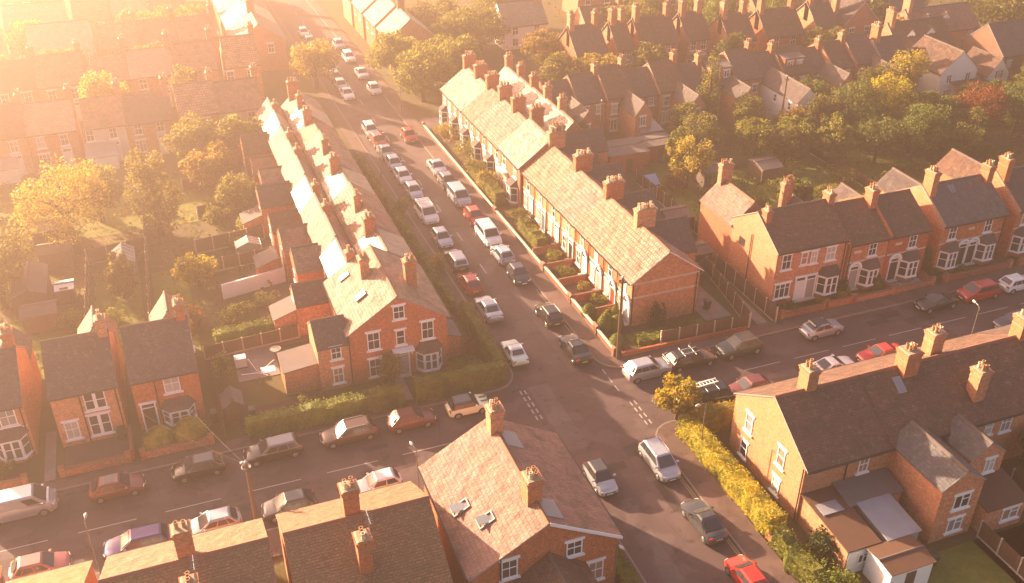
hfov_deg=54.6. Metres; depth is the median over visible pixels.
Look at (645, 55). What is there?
tree
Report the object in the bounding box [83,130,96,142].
window
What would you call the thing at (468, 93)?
terraced house
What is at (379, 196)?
shrub
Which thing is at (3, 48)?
terraced house
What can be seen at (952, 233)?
window
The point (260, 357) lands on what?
path
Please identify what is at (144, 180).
tree
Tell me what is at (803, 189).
tree
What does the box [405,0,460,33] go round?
tree
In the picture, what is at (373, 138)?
parked car
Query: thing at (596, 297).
shrub
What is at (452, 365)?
shrub
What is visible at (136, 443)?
telephone wire
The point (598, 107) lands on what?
window
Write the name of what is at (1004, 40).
house
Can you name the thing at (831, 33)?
tree
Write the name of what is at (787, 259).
window
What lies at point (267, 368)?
rotary airer
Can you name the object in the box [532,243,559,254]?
garden wall
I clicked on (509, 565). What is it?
window
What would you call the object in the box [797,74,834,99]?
tree
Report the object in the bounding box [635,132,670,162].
garage
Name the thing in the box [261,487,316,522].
parked car
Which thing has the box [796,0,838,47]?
brick house
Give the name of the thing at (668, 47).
window
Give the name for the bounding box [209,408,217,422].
wheelie bin
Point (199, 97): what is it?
terraced house
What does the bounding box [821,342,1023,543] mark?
terraced house
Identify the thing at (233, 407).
door
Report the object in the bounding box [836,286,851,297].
shrub
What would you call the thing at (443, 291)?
hedge
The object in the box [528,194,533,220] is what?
door
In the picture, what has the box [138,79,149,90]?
window
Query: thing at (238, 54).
terraced house
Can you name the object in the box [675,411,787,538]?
hedge
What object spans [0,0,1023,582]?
ground
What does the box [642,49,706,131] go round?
terraced house
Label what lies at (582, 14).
house
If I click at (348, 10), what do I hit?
villa
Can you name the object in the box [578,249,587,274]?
door
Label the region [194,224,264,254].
garden fence
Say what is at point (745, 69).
terraced house
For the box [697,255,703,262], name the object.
door
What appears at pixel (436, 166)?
parked car
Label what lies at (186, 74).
tree
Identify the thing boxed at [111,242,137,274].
greenhouse
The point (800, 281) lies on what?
door
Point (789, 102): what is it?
window
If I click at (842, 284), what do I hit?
shrub
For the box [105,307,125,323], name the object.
shrub
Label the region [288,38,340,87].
tree
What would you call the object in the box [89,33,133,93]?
terraced house
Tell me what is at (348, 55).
parked car
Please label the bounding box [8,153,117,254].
tree
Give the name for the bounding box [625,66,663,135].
terraced house
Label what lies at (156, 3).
terraced house
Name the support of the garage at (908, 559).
on the ground at (266, 392)
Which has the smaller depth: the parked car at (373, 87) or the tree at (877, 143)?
the tree at (877, 143)
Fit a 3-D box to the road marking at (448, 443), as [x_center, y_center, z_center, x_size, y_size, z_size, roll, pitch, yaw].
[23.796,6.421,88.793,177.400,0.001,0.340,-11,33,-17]
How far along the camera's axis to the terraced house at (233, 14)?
170.71 m
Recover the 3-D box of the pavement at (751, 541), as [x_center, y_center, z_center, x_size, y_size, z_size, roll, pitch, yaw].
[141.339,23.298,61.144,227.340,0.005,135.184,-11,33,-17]
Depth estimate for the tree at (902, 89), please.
132.59 m
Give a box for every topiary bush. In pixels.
[142,424,175,451]
[172,415,208,445]
[580,303,596,320]
[597,312,612,332]
[603,309,613,316]
[609,333,624,350]
[610,315,623,331]
[612,301,618,314]
[869,273,882,291]
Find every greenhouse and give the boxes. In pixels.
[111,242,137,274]
[234,235,261,253]
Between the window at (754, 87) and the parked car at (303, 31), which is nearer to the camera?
the window at (754, 87)
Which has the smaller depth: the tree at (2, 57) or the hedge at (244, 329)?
the hedge at (244, 329)
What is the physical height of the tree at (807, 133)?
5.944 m
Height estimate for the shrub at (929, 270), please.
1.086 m
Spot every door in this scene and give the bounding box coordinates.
[10,154,26,175]
[25,298,34,303]
[34,316,47,332]
[48,233,57,241]
[51,253,61,269]
[59,287,71,303]
[61,147,74,168]
[74,101,81,120]
[109,140,123,160]
[138,400,160,432]
[156,133,169,153]
[168,89,173,107]
[228,402,240,420]
[392,345,414,377]
[494,160,499,184]
[497,166,507,193]
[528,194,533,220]
[539,207,545,233]
[551,221,559,243]
[564,236,573,258]
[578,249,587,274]
[592,264,602,290]
[607,278,615,304]
[622,293,630,326]
[626,158,632,171]
[657,148,663,161]
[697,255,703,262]
[768,170,775,182]
[792,274,807,302]
[803,272,817,300]
[847,261,861,290]
[885,253,901,282]
[904,570,916,582]
[955,239,969,267]
[963,237,979,265]
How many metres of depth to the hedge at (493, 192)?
118.74 m
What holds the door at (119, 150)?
in the terraced house at (104, 127)
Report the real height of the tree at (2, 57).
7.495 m
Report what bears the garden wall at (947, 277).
on the ground at (266, 392)
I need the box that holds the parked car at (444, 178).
[437,170,456,189]
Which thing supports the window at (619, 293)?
in the terraced house at (652, 268)
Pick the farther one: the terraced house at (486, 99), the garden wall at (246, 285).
the terraced house at (486, 99)
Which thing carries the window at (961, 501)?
in the terraced house at (951, 476)
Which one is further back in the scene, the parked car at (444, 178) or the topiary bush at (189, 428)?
the parked car at (444, 178)
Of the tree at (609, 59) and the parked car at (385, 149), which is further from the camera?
the tree at (609, 59)
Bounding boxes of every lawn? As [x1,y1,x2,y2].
[0,22,1001,380]
[94,148,1023,582]
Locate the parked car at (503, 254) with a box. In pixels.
[490,244,515,265]
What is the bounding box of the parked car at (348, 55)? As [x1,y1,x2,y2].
[341,49,356,62]
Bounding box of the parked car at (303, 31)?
[297,26,309,37]
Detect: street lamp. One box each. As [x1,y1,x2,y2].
[84,512,100,574]
[378,132,385,177]
[393,73,401,111]
[409,441,419,487]
[613,544,624,582]
[695,403,706,439]
[972,300,979,332]
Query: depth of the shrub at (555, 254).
104.99 m
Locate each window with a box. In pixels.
[0,93,9,103]
[0,410,20,429]
[0,426,34,464]
[7,139,21,154]
[22,90,33,102]
[34,136,47,149]
[37,152,53,168]
[46,89,56,99]
[57,133,70,146]
[60,418,84,442]
[71,86,79,99]
[82,391,109,412]
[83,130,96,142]
[85,410,115,437]
[108,127,119,139]
[133,125,144,135]
[134,138,147,153]
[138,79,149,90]
[139,89,153,92]
[156,122,166,132]
[161,395,197,428]
[162,377,183,395]
[201,116,210,121]
[225,70,234,79]
[245,68,250,76]
[246,110,255,120]
[266,42,275,53]
[330,344,343,362]
[331,364,346,385]
[365,329,382,352]
[367,355,384,379]
[391,302,406,321]
[394,327,407,347]
[415,339,442,374]
[419,318,435,341]
[438,104,447,127]
[448,115,458,138]
[458,112,461,122]
[459,126,469,150]
[471,139,481,164]
[483,152,493,176]
[488,142,491,154]
[494,149,498,161]
[499,555,520,582]
[501,155,505,168]
[505,176,517,205]
[511,28,518,35]
[512,37,518,46]
[512,166,516,180]
[523,191,527,209]
[525,181,529,193]
[535,204,539,223]
[537,194,542,206]
[547,217,552,237]
[550,207,555,220]
[561,231,566,252]
[564,221,569,235]
[564,536,584,558]
[575,246,580,268]
[578,236,583,248]
[584,0,590,5]
[586,556,605,581]
[588,261,594,283]
[592,250,597,263]
[595,104,602,114]
[602,276,608,298]
[606,265,612,278]
[609,117,617,131]
[610,102,618,115]
[617,291,622,313]
[620,283,626,292]
[626,50,631,60]
[639,115,646,127]
[648,97,654,106]
[660,109,669,123]
[662,94,670,106]
[665,45,670,52]
[687,53,694,62]
[689,42,696,51]
[700,40,706,50]
[723,68,730,77]
[737,435,748,461]
[739,236,744,246]
[742,408,754,437]
[752,82,758,92]
[768,470,781,498]
[771,91,777,103]
[772,280,791,300]
[773,442,787,472]
[779,253,793,272]
[786,100,791,111]
[790,36,795,43]
[796,58,803,63]
[798,250,810,266]
[809,248,820,265]
[814,264,840,297]
[823,244,838,262]
[848,27,855,34]
[855,458,869,475]
[856,258,880,289]
[856,552,867,564]
[864,25,870,35]
[866,243,877,257]
[896,249,920,281]
[906,235,917,249]
[935,241,959,272]
[942,88,948,97]
[942,513,965,535]
[944,73,953,84]
[946,227,957,241]
[949,489,974,513]
[964,70,971,79]
[972,233,997,264]
[980,454,998,474]
[981,219,993,233]
[983,423,993,435]
[993,68,1001,79]
[996,418,1012,434]
[997,68,1004,78]
[997,502,1022,523]
[1006,59,1012,67]
[1007,227,1023,256]
[1019,213,1023,226]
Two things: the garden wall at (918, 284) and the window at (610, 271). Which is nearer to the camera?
the window at (610, 271)
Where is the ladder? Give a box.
[696,378,718,387]
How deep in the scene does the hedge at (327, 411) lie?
80.50 m
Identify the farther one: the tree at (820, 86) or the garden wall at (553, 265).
the tree at (820, 86)
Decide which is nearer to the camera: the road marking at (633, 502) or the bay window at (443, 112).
the road marking at (633, 502)
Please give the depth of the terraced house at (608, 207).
101.05 m
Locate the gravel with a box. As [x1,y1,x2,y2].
[889,277,921,284]
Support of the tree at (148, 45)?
on the ground at (266, 392)
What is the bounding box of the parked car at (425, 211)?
[414,197,438,224]
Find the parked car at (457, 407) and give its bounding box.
[445,392,489,419]
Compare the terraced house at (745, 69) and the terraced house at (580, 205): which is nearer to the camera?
the terraced house at (580, 205)
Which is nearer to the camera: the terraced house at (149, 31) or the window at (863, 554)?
the window at (863, 554)
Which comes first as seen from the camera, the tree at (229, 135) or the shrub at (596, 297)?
the shrub at (596, 297)
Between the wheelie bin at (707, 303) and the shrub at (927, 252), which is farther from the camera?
the shrub at (927, 252)
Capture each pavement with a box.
[36,0,511,489]
[96,491,643,582]
[308,0,1023,365]
[657,420,798,582]
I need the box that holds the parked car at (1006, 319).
[992,309,1021,327]
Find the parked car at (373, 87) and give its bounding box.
[367,81,381,95]
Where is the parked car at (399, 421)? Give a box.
[386,405,436,433]
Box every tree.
[0,54,25,60]
[0,223,33,309]
[5,19,44,56]
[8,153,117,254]
[37,46,88,67]
[71,158,125,222]
[77,69,134,97]
[103,251,137,298]
[114,6,154,22]
[122,147,184,236]
[128,39,163,49]
[137,2,198,42]
[159,110,224,160]
[167,64,198,108]
[170,252,217,288]
[174,2,214,17]
[177,138,232,193]
[213,113,261,147]
[214,170,257,216]
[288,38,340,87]
[364,29,420,80]
[387,40,457,101]
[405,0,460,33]
[422,33,481,80]
[428,7,484,45]
[453,3,510,51]
[471,0,515,14]
[519,27,562,73]
[537,51,582,80]
[571,116,589,128]
[575,52,617,71]
[598,2,656,25]
[614,0,672,15]
[626,41,669,67]
[651,372,702,420]
[663,126,689,166]
[667,135,717,188]
[668,101,702,132]
[675,0,712,24]
[680,111,726,151]
[696,50,722,131]
[701,0,752,23]
[711,31,755,54]
[732,92,769,140]
[734,116,780,158]
[765,0,805,8]
[768,125,807,165]
[770,103,810,131]
[776,115,816,158]
[776,177,813,201]
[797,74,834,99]
[801,25,847,46]
[805,92,845,128]
[811,111,856,157]
[830,78,882,139]
[854,62,900,101]
[855,116,907,163]
[856,103,903,139]
[862,70,919,119]
[866,0,891,20]
[880,15,903,25]
[890,49,932,104]
[897,102,952,159]
[899,97,942,144]
[910,89,961,120]
[934,122,987,158]
[946,106,993,138]
[949,82,989,110]
[951,0,1023,26]
[951,80,1009,129]
[979,79,1013,109]
[983,0,1021,13]
[1000,82,1023,135]
[1010,73,1023,84]
[1013,78,1023,123]
[1018,431,1023,468]
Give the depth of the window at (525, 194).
114.88 m
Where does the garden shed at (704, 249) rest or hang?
on the ground at (266, 392)
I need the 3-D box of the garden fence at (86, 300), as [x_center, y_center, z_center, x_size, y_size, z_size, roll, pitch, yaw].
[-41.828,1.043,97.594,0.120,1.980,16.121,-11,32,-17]
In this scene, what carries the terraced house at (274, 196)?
on the ground at (266, 392)
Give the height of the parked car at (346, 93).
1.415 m
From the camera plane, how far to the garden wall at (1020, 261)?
103.20 m
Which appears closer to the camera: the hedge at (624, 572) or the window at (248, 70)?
the hedge at (624, 572)
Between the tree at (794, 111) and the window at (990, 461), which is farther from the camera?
the tree at (794, 111)
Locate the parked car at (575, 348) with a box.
[559,334,592,365]
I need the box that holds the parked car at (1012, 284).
[997,273,1023,294]
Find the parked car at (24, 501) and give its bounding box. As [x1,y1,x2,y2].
[0,483,57,524]
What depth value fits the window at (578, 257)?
102.75 m
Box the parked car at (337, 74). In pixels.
[328,70,341,83]
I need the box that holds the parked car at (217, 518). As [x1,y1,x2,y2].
[191,506,241,533]
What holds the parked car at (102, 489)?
on the road at (598, 409)
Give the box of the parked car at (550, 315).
[534,303,563,327]
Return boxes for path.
[44,145,931,481]
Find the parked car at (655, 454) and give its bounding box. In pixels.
[638,436,680,483]
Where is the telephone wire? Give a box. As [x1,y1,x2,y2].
[12,409,239,463]
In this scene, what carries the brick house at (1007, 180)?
on the ground at (266, 392)
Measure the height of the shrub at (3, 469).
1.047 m
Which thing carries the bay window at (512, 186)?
in the terraced house at (523, 145)
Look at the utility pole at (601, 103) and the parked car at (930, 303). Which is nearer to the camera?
the parked car at (930, 303)
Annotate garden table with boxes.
[270,345,280,354]
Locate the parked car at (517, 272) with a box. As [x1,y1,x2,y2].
[506,261,530,285]
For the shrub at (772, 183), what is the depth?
117.71 m
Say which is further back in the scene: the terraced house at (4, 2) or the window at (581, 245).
the terraced house at (4, 2)
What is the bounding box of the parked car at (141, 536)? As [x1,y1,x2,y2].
[103,522,171,559]
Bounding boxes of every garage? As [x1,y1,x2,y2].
[606,137,649,172]
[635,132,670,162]
[862,534,936,582]
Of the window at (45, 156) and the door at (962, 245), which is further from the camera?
the window at (45, 156)
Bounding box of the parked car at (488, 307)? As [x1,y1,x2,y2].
[474,296,503,322]
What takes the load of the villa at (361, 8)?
on the ground at (266, 392)
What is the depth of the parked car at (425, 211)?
113.07 m
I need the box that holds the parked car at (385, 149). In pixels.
[376,143,394,160]
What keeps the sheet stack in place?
on the lawn at (976, 562)
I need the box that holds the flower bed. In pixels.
[0,127,811,479]
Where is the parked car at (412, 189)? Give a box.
[403,180,423,199]
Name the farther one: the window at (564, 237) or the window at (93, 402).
the window at (564, 237)
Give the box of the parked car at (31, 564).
[8,549,72,579]
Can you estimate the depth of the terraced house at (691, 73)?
140.42 m
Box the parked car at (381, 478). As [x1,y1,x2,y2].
[357,467,402,492]
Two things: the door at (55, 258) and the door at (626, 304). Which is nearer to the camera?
the door at (626, 304)
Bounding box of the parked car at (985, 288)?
[956,278,1001,303]
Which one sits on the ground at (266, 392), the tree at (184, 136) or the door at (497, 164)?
the tree at (184, 136)
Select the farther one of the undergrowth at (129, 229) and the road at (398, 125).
the road at (398, 125)
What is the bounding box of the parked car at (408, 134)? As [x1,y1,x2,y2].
[400,126,417,142]
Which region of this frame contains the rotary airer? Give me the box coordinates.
[241,359,275,384]
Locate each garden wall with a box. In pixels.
[0,473,29,489]
[57,450,131,477]
[128,424,134,460]
[138,432,214,460]
[221,267,285,298]
[421,121,496,212]
[493,206,542,268]
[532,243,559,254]
[541,261,570,300]
[547,258,573,269]
[559,273,586,285]
[568,293,598,331]
[573,289,601,301]
[594,324,616,356]
[595,303,614,315]
[621,326,746,356]
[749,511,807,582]
[778,300,827,319]
[824,293,855,309]
[854,284,896,302]
[881,278,889,288]
[895,276,936,293]
[918,270,930,279]
[942,258,1013,282]
[1016,256,1023,265]
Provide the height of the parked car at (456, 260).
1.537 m
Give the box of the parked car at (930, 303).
[913,291,958,313]
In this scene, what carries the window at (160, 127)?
in the terraced house at (148, 118)
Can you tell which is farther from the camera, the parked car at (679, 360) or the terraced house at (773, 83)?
the terraced house at (773, 83)
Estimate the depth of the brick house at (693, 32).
158.76 m
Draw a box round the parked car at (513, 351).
[500,339,529,367]
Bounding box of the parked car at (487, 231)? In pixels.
[474,217,501,246]
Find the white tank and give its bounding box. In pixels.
[233,353,247,369]
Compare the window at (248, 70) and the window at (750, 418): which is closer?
the window at (750, 418)
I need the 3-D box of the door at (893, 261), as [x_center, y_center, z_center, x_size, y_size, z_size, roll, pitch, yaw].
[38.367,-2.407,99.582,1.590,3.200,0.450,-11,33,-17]
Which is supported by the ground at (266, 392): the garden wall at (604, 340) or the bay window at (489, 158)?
the garden wall at (604, 340)
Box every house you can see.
[0,0,38,4]
[0,24,9,58]
[0,43,40,103]
[0,88,35,184]
[0,322,41,464]
[0,560,97,582]
[22,83,84,171]
[32,38,86,120]
[40,305,127,447]
[70,0,111,47]
[79,77,130,169]
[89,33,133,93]
[95,8,139,53]
[98,518,276,582]
[109,0,147,21]
[120,290,205,432]
[121,72,172,156]
[125,29,175,107]
[136,4,177,46]
[148,0,185,17]
[168,24,219,83]
[172,67,220,152]
[174,1,220,65]
[212,0,220,31]
[212,62,262,141]
[214,0,268,35]
[219,20,264,97]
[220,0,276,35]
[221,76,324,168]
[226,0,288,71]
[232,105,342,184]
[239,133,363,237]
[240,90,333,181]
[253,181,387,281]
[258,129,352,183]
[267,152,374,258]
[269,211,417,335]
[275,476,452,582]
[277,244,461,395]
[289,188,401,282]
[418,397,623,582]
[438,50,516,132]
[448,60,528,144]
[459,70,542,156]
[471,81,556,164]
[483,92,582,184]
[493,0,548,50]
[497,102,608,207]
[519,125,599,220]
[531,155,573,233]
[538,78,597,127]
[544,148,629,243]
[557,8,608,71]
[558,180,602,258]
[562,0,615,12]
[563,60,606,131]
[572,174,662,274]
[574,0,622,28]
[586,208,633,290]
[597,54,652,137]
[601,5,635,68]
[601,200,696,304]
[614,234,703,326]
[625,0,677,17]
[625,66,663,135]
[627,0,680,67]
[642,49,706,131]
[672,0,711,63]
[677,50,708,107]
[693,54,756,126]
[697,158,850,306]
[707,0,756,55]
[719,38,763,97]
[729,358,921,573]
[736,0,797,12]
[749,0,805,51]
[752,39,817,129]
[765,43,810,80]
[783,174,891,291]
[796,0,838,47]
[799,35,854,112]
[808,29,855,75]
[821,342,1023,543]
[829,0,878,35]
[834,182,932,282]
[836,33,896,100]
[868,6,955,50]
[869,21,911,65]
[873,0,924,19]
[875,159,1009,272]
[895,309,1023,459]
[896,0,980,48]
[909,34,992,98]
[936,148,1023,256]
[961,18,1023,86]
[967,46,1009,82]
[971,324,1010,333]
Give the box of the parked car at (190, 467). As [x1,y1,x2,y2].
[171,450,225,483]
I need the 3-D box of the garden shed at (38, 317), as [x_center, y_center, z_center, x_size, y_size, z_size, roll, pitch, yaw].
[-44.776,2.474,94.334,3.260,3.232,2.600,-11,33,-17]
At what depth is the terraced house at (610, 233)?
97.92 m
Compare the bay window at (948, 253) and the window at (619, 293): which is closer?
the window at (619, 293)
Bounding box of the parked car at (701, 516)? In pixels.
[680,498,728,544]
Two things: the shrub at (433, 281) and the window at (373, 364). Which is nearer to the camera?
the window at (373, 364)
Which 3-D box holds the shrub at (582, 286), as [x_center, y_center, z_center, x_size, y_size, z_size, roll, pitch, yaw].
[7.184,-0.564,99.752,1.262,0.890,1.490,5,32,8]
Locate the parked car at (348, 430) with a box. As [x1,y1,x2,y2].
[319,415,377,448]
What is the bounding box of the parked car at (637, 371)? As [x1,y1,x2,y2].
[622,356,671,383]
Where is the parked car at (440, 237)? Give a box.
[430,225,453,248]
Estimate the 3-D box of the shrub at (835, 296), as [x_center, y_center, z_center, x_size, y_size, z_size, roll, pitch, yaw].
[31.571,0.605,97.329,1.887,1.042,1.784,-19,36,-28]
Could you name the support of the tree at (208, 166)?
on the ground at (266, 392)
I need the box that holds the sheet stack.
[644,173,659,187]
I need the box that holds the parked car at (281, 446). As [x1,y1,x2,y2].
[243,432,303,466]
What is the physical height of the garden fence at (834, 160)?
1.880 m
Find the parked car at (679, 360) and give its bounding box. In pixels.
[662,342,716,372]
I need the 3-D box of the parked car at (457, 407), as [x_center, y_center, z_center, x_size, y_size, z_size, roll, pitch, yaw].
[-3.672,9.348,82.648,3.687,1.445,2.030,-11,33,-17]
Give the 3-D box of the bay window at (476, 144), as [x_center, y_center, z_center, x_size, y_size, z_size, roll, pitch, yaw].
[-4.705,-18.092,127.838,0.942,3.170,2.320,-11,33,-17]
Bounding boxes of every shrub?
[0,458,15,480]
[53,307,83,332]
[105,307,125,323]
[186,302,206,336]
[202,204,233,222]
[211,349,235,378]
[214,300,255,321]
[226,230,250,247]
[235,216,242,229]
[251,290,280,309]
[297,391,322,404]
[375,191,383,202]
[376,352,403,385]
[391,197,408,215]
[407,243,419,257]
[427,274,437,290]
[430,251,444,271]
[433,122,459,141]
[444,352,475,371]
[452,138,473,159]
[462,156,487,172]
[475,169,502,189]
[505,206,532,220]
[545,248,562,260]
[554,265,575,277]
[577,280,589,289]
[589,292,609,305]
[647,301,666,328]
[661,174,689,192]
[666,318,696,329]
[702,172,739,194]
[745,190,772,207]
[762,175,793,194]
[777,299,799,312]
[802,537,824,560]
[807,524,837,562]
[814,182,838,199]
[815,296,830,303]
[819,558,859,582]
[825,293,842,299]
[826,163,860,185]
[836,277,849,292]
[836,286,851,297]
[896,157,930,176]
[921,246,932,268]
[923,266,938,276]
[958,263,975,272]
[973,142,1002,163]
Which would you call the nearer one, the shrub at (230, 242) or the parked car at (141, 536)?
the parked car at (141, 536)
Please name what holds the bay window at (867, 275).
in the brick house at (865, 229)
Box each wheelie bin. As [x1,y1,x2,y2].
[116,425,125,439]
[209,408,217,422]
[247,405,254,416]
[703,298,711,309]
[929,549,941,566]
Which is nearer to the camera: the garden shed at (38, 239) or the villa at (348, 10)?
the garden shed at (38, 239)
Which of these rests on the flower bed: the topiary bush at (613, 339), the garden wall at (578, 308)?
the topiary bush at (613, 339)
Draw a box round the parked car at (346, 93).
[339,87,355,100]
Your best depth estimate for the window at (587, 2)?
188.29 m
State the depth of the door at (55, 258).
104.29 m
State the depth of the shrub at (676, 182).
119.57 m
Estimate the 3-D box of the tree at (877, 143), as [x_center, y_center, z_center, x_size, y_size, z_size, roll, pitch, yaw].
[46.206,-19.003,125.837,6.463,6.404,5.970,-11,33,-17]
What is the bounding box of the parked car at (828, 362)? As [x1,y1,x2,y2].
[813,354,853,369]
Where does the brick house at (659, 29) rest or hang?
on the ground at (266, 392)
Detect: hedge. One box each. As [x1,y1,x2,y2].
[211,315,274,343]
[244,392,367,439]
[355,153,415,241]
[361,384,406,414]
[409,238,457,311]
[411,357,506,403]
[457,299,507,372]
[467,161,506,205]
[516,215,547,247]
[615,546,642,582]
[634,327,676,347]
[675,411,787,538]
[684,398,735,431]
[766,521,838,582]
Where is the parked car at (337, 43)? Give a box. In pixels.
[332,37,345,49]
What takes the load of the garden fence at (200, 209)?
on the ground at (266, 392)
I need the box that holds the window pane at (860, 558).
[858,554,866,562]
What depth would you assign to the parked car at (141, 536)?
68.97 m
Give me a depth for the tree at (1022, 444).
75.69 m
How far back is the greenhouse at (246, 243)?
106.05 m
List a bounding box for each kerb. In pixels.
[56,0,512,491]
[95,490,646,582]
[306,0,998,367]
[655,420,750,560]
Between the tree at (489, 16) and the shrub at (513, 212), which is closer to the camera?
the shrub at (513, 212)
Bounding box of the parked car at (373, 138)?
[369,131,386,148]
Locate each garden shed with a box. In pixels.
[10,260,51,316]
[18,299,60,335]
[29,218,68,248]
[35,239,74,270]
[53,278,76,304]
[219,385,244,421]
[660,205,692,223]
[694,161,719,186]
[695,240,713,262]
[747,156,783,184]
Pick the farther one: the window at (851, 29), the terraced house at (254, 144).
the window at (851, 29)
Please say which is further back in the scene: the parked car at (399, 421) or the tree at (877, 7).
the tree at (877, 7)
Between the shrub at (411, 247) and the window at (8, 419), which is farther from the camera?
the shrub at (411, 247)
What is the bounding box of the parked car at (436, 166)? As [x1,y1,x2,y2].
[426,158,446,176]
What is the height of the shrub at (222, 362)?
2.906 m
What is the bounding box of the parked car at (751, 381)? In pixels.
[729,373,770,399]
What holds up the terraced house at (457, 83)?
on the ground at (266, 392)
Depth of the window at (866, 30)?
164.75 m
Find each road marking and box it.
[0,198,856,582]
[0,303,1023,551]
[105,309,944,501]
[148,334,906,522]
[195,314,935,517]
[289,4,486,272]
[519,369,651,423]
[536,289,739,554]
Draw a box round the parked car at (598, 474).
[582,458,617,497]
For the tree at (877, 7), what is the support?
on the ground at (266, 392)
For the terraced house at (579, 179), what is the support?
on the ground at (266, 392)
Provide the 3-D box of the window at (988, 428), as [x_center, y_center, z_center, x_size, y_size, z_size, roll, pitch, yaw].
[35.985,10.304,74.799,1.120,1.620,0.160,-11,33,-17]
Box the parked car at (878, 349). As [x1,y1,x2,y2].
[855,342,899,360]
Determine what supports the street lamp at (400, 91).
on the pavement at (574, 318)
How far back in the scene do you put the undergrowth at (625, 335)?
92.45 m
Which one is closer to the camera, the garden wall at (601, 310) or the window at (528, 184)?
the garden wall at (601, 310)
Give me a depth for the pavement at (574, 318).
99.50 m
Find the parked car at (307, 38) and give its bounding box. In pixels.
[304,35,315,43]
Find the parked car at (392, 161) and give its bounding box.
[385,153,402,171]
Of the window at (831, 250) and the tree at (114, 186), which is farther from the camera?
the tree at (114, 186)
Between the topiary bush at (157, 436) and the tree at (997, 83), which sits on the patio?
the topiary bush at (157, 436)
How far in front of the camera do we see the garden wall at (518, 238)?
109.10 m
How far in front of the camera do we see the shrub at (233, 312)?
94.77 m
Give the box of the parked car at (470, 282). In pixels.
[457,272,482,294]
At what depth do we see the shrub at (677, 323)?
93.09 m
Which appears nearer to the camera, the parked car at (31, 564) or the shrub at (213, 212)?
the parked car at (31, 564)
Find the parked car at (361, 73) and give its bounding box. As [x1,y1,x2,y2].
[354,67,369,79]
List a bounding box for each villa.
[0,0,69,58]
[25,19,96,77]
[343,0,354,25]
[351,0,395,39]
[363,0,417,48]
[375,0,435,69]
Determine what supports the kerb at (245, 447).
on the road at (691, 554)
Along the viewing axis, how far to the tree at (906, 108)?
130.66 m
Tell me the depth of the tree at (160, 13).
166.59 m
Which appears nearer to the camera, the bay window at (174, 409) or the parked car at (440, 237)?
the bay window at (174, 409)
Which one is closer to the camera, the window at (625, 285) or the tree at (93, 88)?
the window at (625, 285)
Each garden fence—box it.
[83,257,88,317]
[84,236,147,265]
[142,202,150,320]
[181,168,242,192]
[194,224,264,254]
[194,246,270,273]
[196,197,253,218]
[202,324,299,360]
[635,169,698,234]
[660,314,750,342]
[697,258,705,274]
[705,256,751,327]
[715,254,778,322]
[809,144,875,186]
[976,520,1023,580]
[1000,459,1023,491]
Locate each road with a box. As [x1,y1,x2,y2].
[0,289,1023,580]
[267,0,741,582]
[385,115,440,132]
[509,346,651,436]
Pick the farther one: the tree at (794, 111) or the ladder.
the tree at (794, 111)
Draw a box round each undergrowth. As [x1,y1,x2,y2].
[0,163,269,384]
[0,168,272,365]
[1,165,271,374]
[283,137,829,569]
[452,0,943,72]
[639,107,1023,219]
[643,109,1023,220]
[644,127,1019,208]
[645,119,1023,195]
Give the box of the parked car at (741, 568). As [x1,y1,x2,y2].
[724,554,768,582]
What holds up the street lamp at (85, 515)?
on the pavement at (274, 539)
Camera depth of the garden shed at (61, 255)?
104.26 m
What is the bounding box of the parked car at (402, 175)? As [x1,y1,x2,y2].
[393,166,412,184]
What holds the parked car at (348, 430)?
on the road at (598, 409)
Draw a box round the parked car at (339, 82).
[334,77,347,91]
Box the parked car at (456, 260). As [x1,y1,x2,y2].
[443,249,469,272]
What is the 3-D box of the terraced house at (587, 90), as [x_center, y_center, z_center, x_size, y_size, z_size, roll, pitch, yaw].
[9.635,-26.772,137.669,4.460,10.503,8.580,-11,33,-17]
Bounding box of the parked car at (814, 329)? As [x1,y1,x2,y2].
[798,317,843,341]
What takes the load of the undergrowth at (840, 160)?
on the ground at (266, 392)
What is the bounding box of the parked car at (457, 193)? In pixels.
[446,181,471,207]
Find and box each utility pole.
[240,460,257,518]
[599,100,603,126]
[616,276,626,358]
[781,75,789,113]
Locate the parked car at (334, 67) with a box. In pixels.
[324,56,337,74]
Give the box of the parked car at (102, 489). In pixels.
[89,471,145,503]
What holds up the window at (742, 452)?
in the terraced house at (811, 446)
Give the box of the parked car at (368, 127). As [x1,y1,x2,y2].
[361,120,378,138]
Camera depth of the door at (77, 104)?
143.46 m
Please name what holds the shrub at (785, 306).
on the ground at (266, 392)
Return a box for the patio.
[65,185,998,466]
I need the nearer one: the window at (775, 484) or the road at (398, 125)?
the window at (775, 484)
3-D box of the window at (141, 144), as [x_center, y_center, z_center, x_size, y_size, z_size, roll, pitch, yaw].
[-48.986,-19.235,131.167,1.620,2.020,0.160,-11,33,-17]
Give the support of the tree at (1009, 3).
on the ground at (266, 392)
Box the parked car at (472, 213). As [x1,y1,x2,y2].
[463,205,484,226]
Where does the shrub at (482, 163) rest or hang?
on the flower bed
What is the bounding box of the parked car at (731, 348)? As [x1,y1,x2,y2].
[715,330,763,360]
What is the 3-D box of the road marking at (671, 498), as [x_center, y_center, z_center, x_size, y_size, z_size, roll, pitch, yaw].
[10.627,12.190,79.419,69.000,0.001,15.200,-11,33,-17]
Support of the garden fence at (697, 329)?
on the ground at (266, 392)
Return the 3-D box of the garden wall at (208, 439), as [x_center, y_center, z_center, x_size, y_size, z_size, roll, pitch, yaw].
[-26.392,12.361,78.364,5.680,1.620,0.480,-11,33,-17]
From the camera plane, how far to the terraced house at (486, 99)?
130.22 m
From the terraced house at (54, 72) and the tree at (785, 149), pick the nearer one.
the tree at (785, 149)
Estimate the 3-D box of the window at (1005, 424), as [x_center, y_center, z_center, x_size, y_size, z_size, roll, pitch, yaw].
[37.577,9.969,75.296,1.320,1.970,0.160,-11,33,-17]

